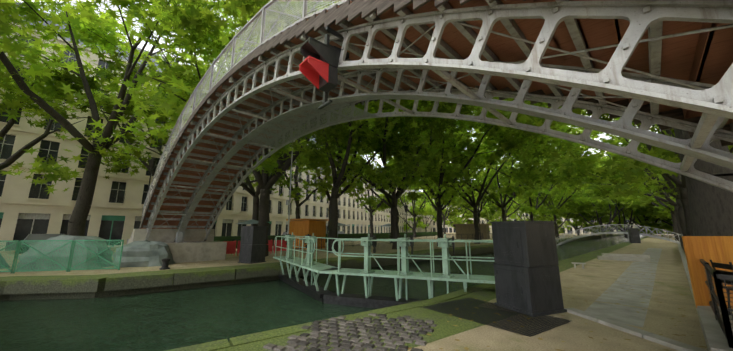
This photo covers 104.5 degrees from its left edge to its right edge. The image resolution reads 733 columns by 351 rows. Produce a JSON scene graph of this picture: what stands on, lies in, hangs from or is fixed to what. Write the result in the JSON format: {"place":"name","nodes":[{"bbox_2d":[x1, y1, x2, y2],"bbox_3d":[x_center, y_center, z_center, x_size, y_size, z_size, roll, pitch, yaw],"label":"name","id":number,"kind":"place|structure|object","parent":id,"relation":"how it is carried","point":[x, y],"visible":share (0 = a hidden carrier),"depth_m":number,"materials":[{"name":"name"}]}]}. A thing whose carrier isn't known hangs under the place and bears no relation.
{"place":"outdoors","nodes":[
{"label":"outdoors","id":0,"kind":"place"},
{"bbox_2d":[0,255,9,268],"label":"dark tarp tent","id":1,"kind":"object","parent":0,"point":[4,261],"depth_m":12.72,"materials":[{"name":"green fabric"}]},
{"bbox_2d":[175,232,184,242],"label":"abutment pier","id":2,"kind":"structure","parent":0,"point":[179,237],"depth_m":15.84,"materials":[{"name":"grey stone"}]},
{"bbox_2d":[0,235,645,350],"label":"water","id":3,"kind":"structure","parent":0,"point":[163,320],"depth_m":8.52,"materials":[{"name":"green liquid"}]},
{"bbox_2d":[15,0,657,191],"label":"sky","id":4,"kind":"structure","parent":0,"point":[148,47],"materials":[{"name":"white"}]},
{"bbox_2d":[0,233,707,350],"bbox_3d":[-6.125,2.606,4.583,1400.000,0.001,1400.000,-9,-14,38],"label":"ground","id":5,"kind":"structure","parent":0,"point":[574,334],"depth_m":6.57,"materials":[{"name":"beige concrete"}]},
{"bbox_2d":[17,245,28,253],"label":"parked car wheels","id":6,"kind":"object","parent":5,"relation":"on","point":[23,249],"depth_m":20.47,"materials":[{"name":"metal"}]},
{"bbox_2d":[5,231,344,249],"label":"parked cars","id":7,"kind":"object","parent":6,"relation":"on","point":[38,236],"depth_m":21.21,"materials":[{"name":"paint"}]},
{"bbox_2d":[0,0,112,117],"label":"tree","id":8,"kind":"object","parent":5,"relation":"on","point":[34,19],"depth_m":18.72,"materials":[{"name":"green plant"}]},
{"bbox_2d":[0,240,123,273],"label":"green fence","id":9,"kind":"object","parent":5,"relation":"on","point":[11,270],"depth_m":11.69,"materials":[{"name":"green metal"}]},
{"bbox_2d":[5,0,120,46],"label":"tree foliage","id":10,"kind":"object","parent":5,"relation":"on","point":[41,28],"depth_m":16.56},
{"bbox_2d":[0,0,170,193],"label":"tree foliage","id":11,"kind":"object","parent":5,"relation":"on","point":[48,77],"depth_m":19.48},
{"bbox_2d":[0,22,172,250],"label":"building walls","id":12,"kind":"structure","parent":5,"relation":"on","point":[15,200],"depth_m":26.31,"materials":[{"name":"beige paint"}]},
{"bbox_2d":[0,212,124,244],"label":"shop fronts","id":13,"kind":"object","parent":12,"relation":"attached to","point":[112,218],"depth_m":28.32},
{"bbox_2d":[0,54,162,203],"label":"window railings","id":14,"kind":"object","parent":12,"relation":"attached to","point":[56,160],"depth_m":25.83,"materials":[{"name":"metal"}]},
{"bbox_2d":[0,35,167,244],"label":"windows","id":15,"kind":"structure","parent":12,"relation":"attached to","point":[23,229],"depth_m":26.16,"materials":[{"name":"black glass"}]},
{"bbox_2d":[14,0,172,71],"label":"building roof","id":16,"kind":"object","parent":12,"relation":"on","point":[68,39],"depth_m":29.33,"materials":[{"name":"metal"}]},
{"bbox_2d":[16,235,174,269],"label":"parked cars","id":17,"kind":"object","parent":5,"relation":"on","point":[145,253],"depth_m":13.13,"materials":[{"name":"grey metal"}]},
{"bbox_2d":[0,0,247,235],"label":"tree","id":18,"kind":"object","parent":5,"relation":"on","point":[132,12],"depth_m":17.28,"materials":[{"name":"green plant"}]},
{"bbox_2d":[145,158,156,205],"bbox_3d":[-15.144,1.998,19.538,0.499,6.800,0.499,6,-12,-28],"label":"lamp post","id":19,"kind":"object","parent":5,"relation":"on","point":[152,162],"depth_m":19.92,"materials":[{"name":"metal"}]},
{"bbox_2d":[29,0,295,185],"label":"tree foliage","id":20,"kind":"object","parent":5,"relation":"on","point":[92,26],"depth_m":21.63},
{"bbox_2d":[159,258,169,269],"bbox_3d":[-8.863,3.891,12.520,0.397,0.450,0.397,-9,-14,38],"label":"mooring bollard","id":21,"kind":"object","parent":5,"relation":"on","point":[165,264],"depth_m":12.42,"materials":[{"name":"metal"}]},
{"bbox_2d":[127,229,226,262],"bbox_3d":[-11.707,4.070,16.928,5.858,1.750,4.655,-9,-14,38],"label":"abutment stone","id":22,"kind":"object","parent":5,"relation":"on","point":[208,249],"depth_m":15.81,"materials":[{"name":"grey stone"}]},
{"bbox_2d":[141,228,208,228],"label":"abutment treads","id":23,"kind":"object","parent":22,"relation":"on","point":[175,228],"depth_m":16.24,"materials":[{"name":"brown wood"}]},
{"bbox_2d":[143,0,732,241],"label":"bridge joists","id":24,"kind":"object","parent":22,"relation":"on","point":[705,125],"depth_m":5.11,"materials":[{"name":"white paint"}]},
{"bbox_2d":[249,103,375,147],"bbox_3d":[-2.144,-1.571,9.566,5.720,0.406,1.210,-11,-15,44],"label":"mesh panel","id":25,"kind":"object","parent":24,"relation":"attached to","point":[304,122],"depth_m":9.47,"materials":[{"name":"grey metal"}]},
{"bbox_2d":[141,0,732,227],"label":"bridge treads","id":26,"kind":"object","parent":24,"relation":"on","point":[705,57],"depth_m":4.10,"materials":[{"name":"brown wood"}]},
{"bbox_2d":[141,0,732,220],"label":"bridge railing","id":27,"kind":"object","parent":24,"relation":"attached to","point":[261,11],"depth_m":8.04,"materials":[{"name":"grey metal"}]},
{"bbox_2d":[143,0,343,210],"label":"bridge rail","id":28,"kind":"object","parent":27,"relation":"attached to","point":[274,18],"depth_m":7.04,"materials":[{"name":"grey metal"}]},
{"bbox_2d":[139,0,732,228],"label":"bridge stair cheeks","id":29,"kind":"object","parent":27,"relation":"attached to","point":[353,10],"depth_m":4.70,"materials":[{"name":"painted metal"},{"name":"wire mesh"}]},
{"bbox_2d":[145,0,732,240],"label":"bridge ribs","id":30,"kind":"object","parent":24,"relation":"attached to","point":[641,16],"depth_m":3.17,"materials":[{"name":"white paint"}]},
{"bbox_2d":[300,26,349,108],"bbox_3d":[-0.641,-1.731,4.499,0.541,1.335,1.193,-2,-11,12],"label":"traffic light","id":31,"kind":"object","parent":30,"relation":"attached to","point":[327,52],"depth_m":4.17,"materials":[{"name":"black metal"}]},
{"bbox_2d":[299,56,328,88],"bbox_3d":[-0.759,-1.467,4.081,0.300,0.280,0.320,-13,-17,49],"label":"traffic light visor","id":32,"kind":"object","parent":31,"relation":"attached to","point":[311,69],"depth_m":4.07,"materials":[{"name":"red metal"}]},
{"bbox_2d":[174,61,732,241],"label":"bridge rib","id":33,"kind":"object","parent":24,"relation":"attached to","point":[623,126],"depth_m":4.16,"materials":[{"name":"grey paint"}]},
{"bbox_2d":[58,0,394,256],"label":"tree foliage","id":34,"kind":"object","parent":5,"relation":"on","point":[202,22],"depth_m":16.40,"materials":[{"name":"green plant"}]},
{"bbox_2d":[152,0,347,225],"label":"tree foliage","id":35,"kind":"object","parent":5,"relation":"on","point":[204,71],"depth_m":20.09,"materials":[{"name":"green plant"}]},
{"bbox_2d":[238,226,267,263],"bbox_3d":[-6.074,3.675,15.228,1.010,1.890,1.017,-6,-12,29],"label":"control box","id":36,"kind":"object","parent":5,"relation":"on","point":[253,245],"depth_m":14.88,"materials":[{"name":"grey metal"}]},
{"bbox_2d":[223,239,286,255],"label":"barriers","id":37,"kind":"object","parent":5,"relation":"on","point":[231,247],"depth_m":19.10,"materials":[{"name":"red paint"}]},
{"bbox_2d":[286,140,294,255],"bbox_3d":[-4.382,1.303,16.033,0.250,6.850,0.260,-9,-14,38],"label":"lamp post","id":38,"kind":"object","parent":5,"relation":"on","point":[287,202],"depth_m":16.08,"materials":[{"name":"grey metal"}]},
{"bbox_2d":[237,30,360,218],"bbox_3d":[-8.922,-2.253,34.889,18.132,21.342,21.436,-9,-14,38],"label":"tree","id":39,"kind":"object","parent":5,"relation":"on","point":[297,211],"depth_m":36.16,"materials":[{"name":"green plant"}]},
{"bbox_2d":[170,125,430,235],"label":"building walls","id":40,"kind":"structure","parent":5,"relation":"on","point":[235,213],"depth_m":56.81,"materials":[{"name":"beige paint"}]},
{"bbox_2d":[215,220,407,232],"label":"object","id":41,"kind":"object","parent":40,"relation":"on","point":[270,222],"depth_m":74.69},
{"bbox_2d":[212,168,421,235],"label":"windows","id":42,"kind":"structure","parent":40,"relation":"attached to","point":[229,228],"depth_m":49.73,"materials":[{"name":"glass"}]},
{"bbox_2d":[226,169,430,223],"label":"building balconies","id":43,"kind":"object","parent":40,"relation":"attached to","point":[321,213],"depth_m":60.63,"materials":[{"name":"metal"}]},
{"bbox_2d":[286,219,328,249],"bbox_3d":[-5.533,5.439,26.535,3.000,2.660,2.600,-7,-13,33],"label":"timber kiosk","id":44,"kind":"object","parent":5,"relation":"on","point":[304,227],"depth_m":25.80,"materials":[{"name":"orange wood"}]},
{"bbox_2d":[237,219,390,235],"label":"cafe parasols","id":45,"kind":"object","parent":5,"relation":"on","point":[252,221],"depth_m":23.21,"materials":[{"name":"red fabric"}]},
{"bbox_2d":[0,234,627,300],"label":"canal walls","id":46,"kind":"structure","parent":5,"relation":"on","point":[78,295],"depth_m":11.13,"materials":[{"name":"stone"}]},
{"bbox_2d":[0,234,646,350],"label":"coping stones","id":47,"kind":"object","parent":5,"relation":"on","point":[416,310],"depth_m":9.66,"materials":[{"name":"stone"}]},
{"bbox_2d":[273,232,494,300],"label":"lock gate walkways","id":48,"kind":"structure","parent":47,"relation":"on","point":[308,263],"depth_m":9.04,"materials":[{"name":"green metal"}]},
{"bbox_2d":[278,233,454,308],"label":"lock gate leaves","id":49,"kind":"object","parent":48,"relation":"attached to","point":[321,295],"depth_m":9.14,"materials":[{"name":"metal"}]},
{"bbox_2d":[423,297,570,336],"bbox_3d":[2.545,2.832,5.830,1.689,0.001,2.283,7,-13,-33],"label":"metal grate","id":50,"kind":"object","parent":47,"relation":"on","point":[471,316],"depth_m":5.63,"materials":[{"name":"grey metal"}]},
{"bbox_2d":[214,232,436,248],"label":"hedge planters","id":51,"kind":"object","parent":5,"relation":"on","point":[230,238],"depth_m":43.43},
{"bbox_2d":[263,313,436,350],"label":"cobbles","id":52,"kind":"object","parent":5,"relation":"on","point":[346,344],"depth_m":4.60,"materials":[{"name":"stone"}]},
{"bbox_2d":[270,99,438,236],"bbox_3d":[0.327,-2.900,29.977,25.473,20.770,17.008,-3,-11,16],"label":"tree foliage","id":53,"kind":"object","parent":5,"relation":"on","point":[373,146],"depth_m":26.98,"materials":[{"name":"green plant"}]},
{"bbox_2d":[242,0,469,252],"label":"tree foliage","id":54,"kind":"object","parent":5,"relation":"on","point":[308,152],"depth_m":20.89,"materials":[{"name":"green plant"}]},
{"bbox_2d":[15,255,705,350],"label":"fallen leaves","id":55,"kind":"object","parent":5,"relation":"on","point":[467,348],"depth_m":5.78,"materials":[{"name":"brown plant"}]},
{"bbox_2d":[232,233,492,248],"bbox_3d":[14.873,9.766,44.921,0.765,1.050,70.329,-10,-15,43],"label":"hedge","id":56,"kind":"object","parent":5,"relation":"on","point":[376,237],"depth_m":32.22,"materials":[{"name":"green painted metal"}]},
{"bbox_2d":[329,151,424,236],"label":"tree foliage","id":57,"kind":"object","parent":5,"relation":"on","point":[383,206],"depth_m":47.77,"materials":[{"name":"green plant"}]},
{"bbox_2d":[348,108,455,242],"bbox_3d":[2.482,-0.869,36.770,17.832,19.326,21.464,-9,-14,38],"label":"tree foliage","id":58,"kind":"object","parent":5,"relation":"on","point":[370,201],"depth_m":36.25,"materials":[{"name":"green plant"}]},
{"bbox_2d":[404,205,407,237],"bbox_3d":[4.345,5.324,30.838,0.499,4.500,0.499,-3,-11,16],"label":"lamp post","id":59,"kind":"object","parent":5,"relation":"on","point":[406,207],"depth_m":30.97,"materials":[{"name":"metal"}]},
{"bbox_2d":[397,187,433,231],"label":"tree foliage","id":60,"kind":"object","parent":5,"relation":"on","point":[422,224],"materials":[{"name":"green plant"}]},
{"bbox_2d":[417,200,445,231],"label":"tree foliage","id":61,"kind":"object","parent":5,"relation":"on","point":[421,217],"materials":[{"name":"green plant"}]},
{"bbox_2d":[415,188,467,233],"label":"tree foliage","id":62,"kind":"object","parent":5,"relation":"on","point":[452,208],"materials":[{"name":"green plant"}]},
{"bbox_2d":[396,129,511,214],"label":"tree foliage","id":63,"kind":"object","parent":5,"relation":"on","point":[413,196],"depth_m":44.41,"materials":[{"name":"green plant"}]},
{"bbox_2d":[422,180,489,226],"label":"tree foliage","id":64,"kind":"object","parent":5,"relation":"on","point":[458,220],"materials":[{"name":"green plant"}]},
{"bbox_2d":[442,192,473,227],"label":"tree foliage","id":65,"kind":"object","parent":5,"relation":"on","point":[469,215],"materials":[{"name":"green plant"}]},
{"bbox_2d":[376,97,547,245],"bbox_3d":[10.468,-3.123,30.519,23.246,21.402,19.794,-9,-14,38],"label":"tree foliage","id":66,"kind":"object","parent":5,"relation":"on","point":[507,145],"depth_m":28.74,"materials":[{"name":"green plant"}]},
{"bbox_2d":[454,224,489,238],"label":"shed","id":67,"kind":"structure","parent":5,"relation":"on","point":[464,229],"depth_m":53.01,"materials":[{"name":"brown wood"}]},
{"bbox_2d":[435,140,524,223],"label":"tree foliage","id":68,"kind":"object","parent":5,"relation":"on","point":[491,209],"materials":[{"name":"green plant"}]},
{"bbox_2d":[466,195,497,230],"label":"tree foliage","id":69,"kind":"object","parent":5,"relation":"on","point":[491,216],"materials":[{"name":"green plant"}]},
{"bbox_2d":[426,102,561,243],"bbox_3d":[13.584,-1.914,35.753,24.171,21.010,23.644,-9,-14,38],"label":"tree foliage","id":70,"kind":"object","parent":5,"relation":"on","point":[536,171],"depth_m":35.43,"materials":[{"name":"green plant"}]},
{"bbox_2d":[475,196,525,225],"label":"tree foliage","id":71,"kind":"object","parent":5,"relation":"on","point":[518,218],"materials":[{"name":"green plant"}]},
{"bbox_2d":[472,156,555,220],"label":"tree foliage","id":72,"kind":"object","parent":5,"relation":"on","point":[499,213],"materials":[{"name":"green plant"}]},
{"bbox_2d":[449,123,583,220],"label":"tree foliage","id":73,"kind":"object","parent":5,"relation":"on","point":[512,187],"depth_m":41.41,"materials":[{"name":"green plant"}]},
{"bbox_2d":[307,0,732,235],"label":"tree","id":74,"kind":"object","parent":5,"relation":"on","point":[711,209],"depth_m":7.07,"materials":[{"name":"plant"}]},
{"bbox_2d":[490,221,566,316],"bbox_3d":[3.584,1.994,6.420,1.001,1.890,1.021,4,-12,-20],"label":"control box","id":75,"kind":"object","parent":5,"relation":"on","point":[527,275],"depth_m":6.05,"materials":[{"name":"grey metal"}]},
{"bbox_2d":[515,202,542,220],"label":"tree foliage","id":76,"kind":"object","parent":5,"relation":"on","point":[528,217],"materials":[{"name":"green plant"}]},
{"bbox_2d":[499,183,566,224],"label":"tree","id":77,"kind":"object","parent":5,"relation":"on","point":[543,214],"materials":[{"name":"green plant"}]},
{"bbox_2d":[494,125,605,220],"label":"tree foliage","id":78,"kind":"object","parent":5,"relation":"on","point":[539,210],"depth_m":49.64,"materials":[{"name":"green plant"}]},
{"bbox_2d":[431,196,673,234],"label":"end walls","id":79,"kind":"structure","parent":5,"relation":"on","point":[481,219],"depth_m":140.26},
{"bbox_2d":[431,207,670,233],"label":"building frames","id":80,"kind":"structure","parent":79,"relation":"attached to","point":[509,219],"depth_m":142.30,"materials":[{"name":"white paint"}]},
{"bbox_2d":[430,201,673,233],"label":"glass buildings","id":81,"kind":"structure","parent":79,"relation":"attached to","point":[450,230],"depth_m":119.20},
{"bbox_2d":[511,171,600,235],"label":"tree","id":82,"kind":"object","parent":5,"relation":"on","point":[558,217],"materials":[{"name":"green plant"}]},
{"bbox_2d":[524,145,606,237],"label":"tree foliage","id":83,"kind":"object","parent":5,"relation":"on","point":[581,205],"materials":[{"name":"green plant"}]},
{"bbox_2d":[538,186,609,234],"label":"tree","id":84,"kind":"object","parent":5,"relation":"on","point":[573,222],"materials":[{"name":"green plant"}]},
{"bbox_2d":[571,262,585,268],"bbox_3d":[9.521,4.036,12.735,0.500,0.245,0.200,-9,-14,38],"label":"stone bench","id":85,"kind":"object","parent":5,"relation":"on","point":[574,263],"depth_m":12.73,"materials":[{"name":"grey stone"}]},
{"bbox_2d":[477,99,680,199],"bbox_3d":[16.388,-5.622,16.283,21.563,20.997,23.244,-9,-14,38],"label":"tree foliage","id":86,"kind":"object","parent":5,"relation":"on","point":[669,156],"depth_m":16.13,"materials":[{"name":"green plant"}]},
{"bbox_2d":[541,182,641,235],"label":"tree","id":87,"kind":"object","parent":5,"relation":"on","point":[613,206],"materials":[{"name":"green plant"}]},
{"bbox_2d":[560,154,650,237],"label":"tree","id":88,"kind":"object","parent":5,"relation":"on","point":[603,205],"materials":[{"name":"green plant"}]},
{"bbox_2d":[498,102,730,235],"bbox_3d":[22.078,-4.522,22.327,22.610,21.098,22.609,-9,-14,38],"label":"tree foliage","id":89,"kind":"object","parent":5,"relation":"on","point":[570,171],"depth_m":22.43,"materials":[{"name":"green plant"}]},
{"bbox_2d":[554,116,682,241],"bbox_3d":[39.619,-1.809,37.465,24.203,21.467,18.498,-2,-11,10],"label":"tree foliage","id":90,"kind":"object","parent":5,"relation":"on","point":[598,164],"depth_m":39.04,"materials":[{"name":"green plant"}]},
{"bbox_2d":[555,224,682,245],"bbox_3d":[34.724,8.709,39.131,2.120,3.912,16.598,10,-15,-43],"label":"footbridge","id":91,"kind":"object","parent":5,"relation":"on","point":[610,232],"depth_m":39.31,"materials":[{"name":"white paint"}]},
{"bbox_2d":[577,155,663,237],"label":"tree","id":92,"kind":"object","parent":5,"relation":"on","point":[602,212],"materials":[{"name":"green plant"}]},
{"bbox_2d":[595,207,658,230],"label":"tree","id":93,"kind":"object","parent":5,"relation":"on","point":[652,218],"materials":[{"name":"green plant"}]},
{"bbox_2d":[605,213,651,235],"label":"tree","id":94,"kind":"object","parent":5,"relation":"on","point":[627,222],"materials":[{"name":"green plant"}]},
{"bbox_2d":[530,109,732,235],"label":"tree foliage","id":95,"kind":"object","parent":5,"relation":"on","point":[565,150],"depth_m":28.97,"materials":[{"name":"green plant"}]},
{"bbox_2d":[593,176,672,234],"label":"tree","id":96,"kind":"object","parent":5,"relation":"on","point":[652,223],"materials":[{"name":"green plant"}]},
{"bbox_2d":[588,135,678,240],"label":"tree foliage","id":97,"kind":"object","parent":5,"relation":"on","point":[634,201],"depth_m":46.60,"materials":[{"name":"green plant"}]},
{"bbox_2d":[627,228,640,242],"bbox_3d":[34.624,7.781,36.755,1.012,1.890,1.016,-7,-13,32],"label":"control box","id":98,"kind":"object","parent":5,"relation":"on","point":[634,235],"depth_m":36.41,"materials":[{"name":"grey metal"}]},
{"bbox_2d":[593,146,675,216],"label":"tree foliage","id":99,"kind":"object","parent":5,"relation":"on","point":[650,201],"materials":[{"name":"green plant"}]},
{"bbox_2d":[622,182,672,236],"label":"tree","id":100,"kind":"object","parent":5,"relation":"on","point":[638,212],"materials":[{"name":"green plant"}]},
{"bbox_2d":[636,191,674,218],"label":"tree","id":101,"kind":"object","parent":5,"relation":"on","point":[661,214],"depth_m":60.54,"materials":[{"name":"green plant"}]},
{"bbox_2d":[678,244,732,350],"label":"terrace plinth","id":102,"kind":"structure","parent":5,"relation":"on","point":[715,337],"depth_m":4.15,"materials":[{"name":"stone"}]},
{"bbox_2d":[679,236,732,347],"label":"iron fence","id":103,"kind":"object","parent":102,"relation":"on","point":[726,327],"depth_m":3.47,"materials":[{"name":"metal"}]},
{"bbox_2d":[682,236,732,307],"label":"wooden panel","id":104,"kind":"object","parent":102,"relation":"on","point":[717,249],"depth_m":5.32,"materials":[{"name":"brown wood"}]},
{"label":"terrace floor","id":105,"kind":"structure","parent":102,"relation":"on","visible":0},
{"bbox_2d":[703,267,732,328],"bbox_3d":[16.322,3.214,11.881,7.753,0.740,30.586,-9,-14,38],"label":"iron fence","id":106,"kind":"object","parent":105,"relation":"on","point":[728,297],"depth_m":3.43,"materials":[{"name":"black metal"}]},
{"bbox_2d":[710,260,732,314],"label":"cafe chairs","id":107,"kind":"object","parent":105,"relation":"on","point":[729,266],"depth_m":4.63,"materials":[{"name":"metal"}]},
{"bbox_2d":[303,94,512,248],"bbox_3d":[4.274,-3.984,26.958,27.059,21.785,23.858,-9,-14,38],"label":"tree","id":108,"kind":"object","parent":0,"point":[437,130],"depth_m":23.91,"materials":[{"name":"green plant"}]},
{"bbox_2d":[378,165,450,237],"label":"tree","id":109,"kind":"object","parent":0,"point":[424,211],"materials":[{"name":"green plant"}]},
{"bbox_2d":[564,248,706,350],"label":"slab path","id":110,"kind":"structure","parent":0,"point":[618,317],"depth_m":6.71,"materials":[{"name":"stone"}]}
]}

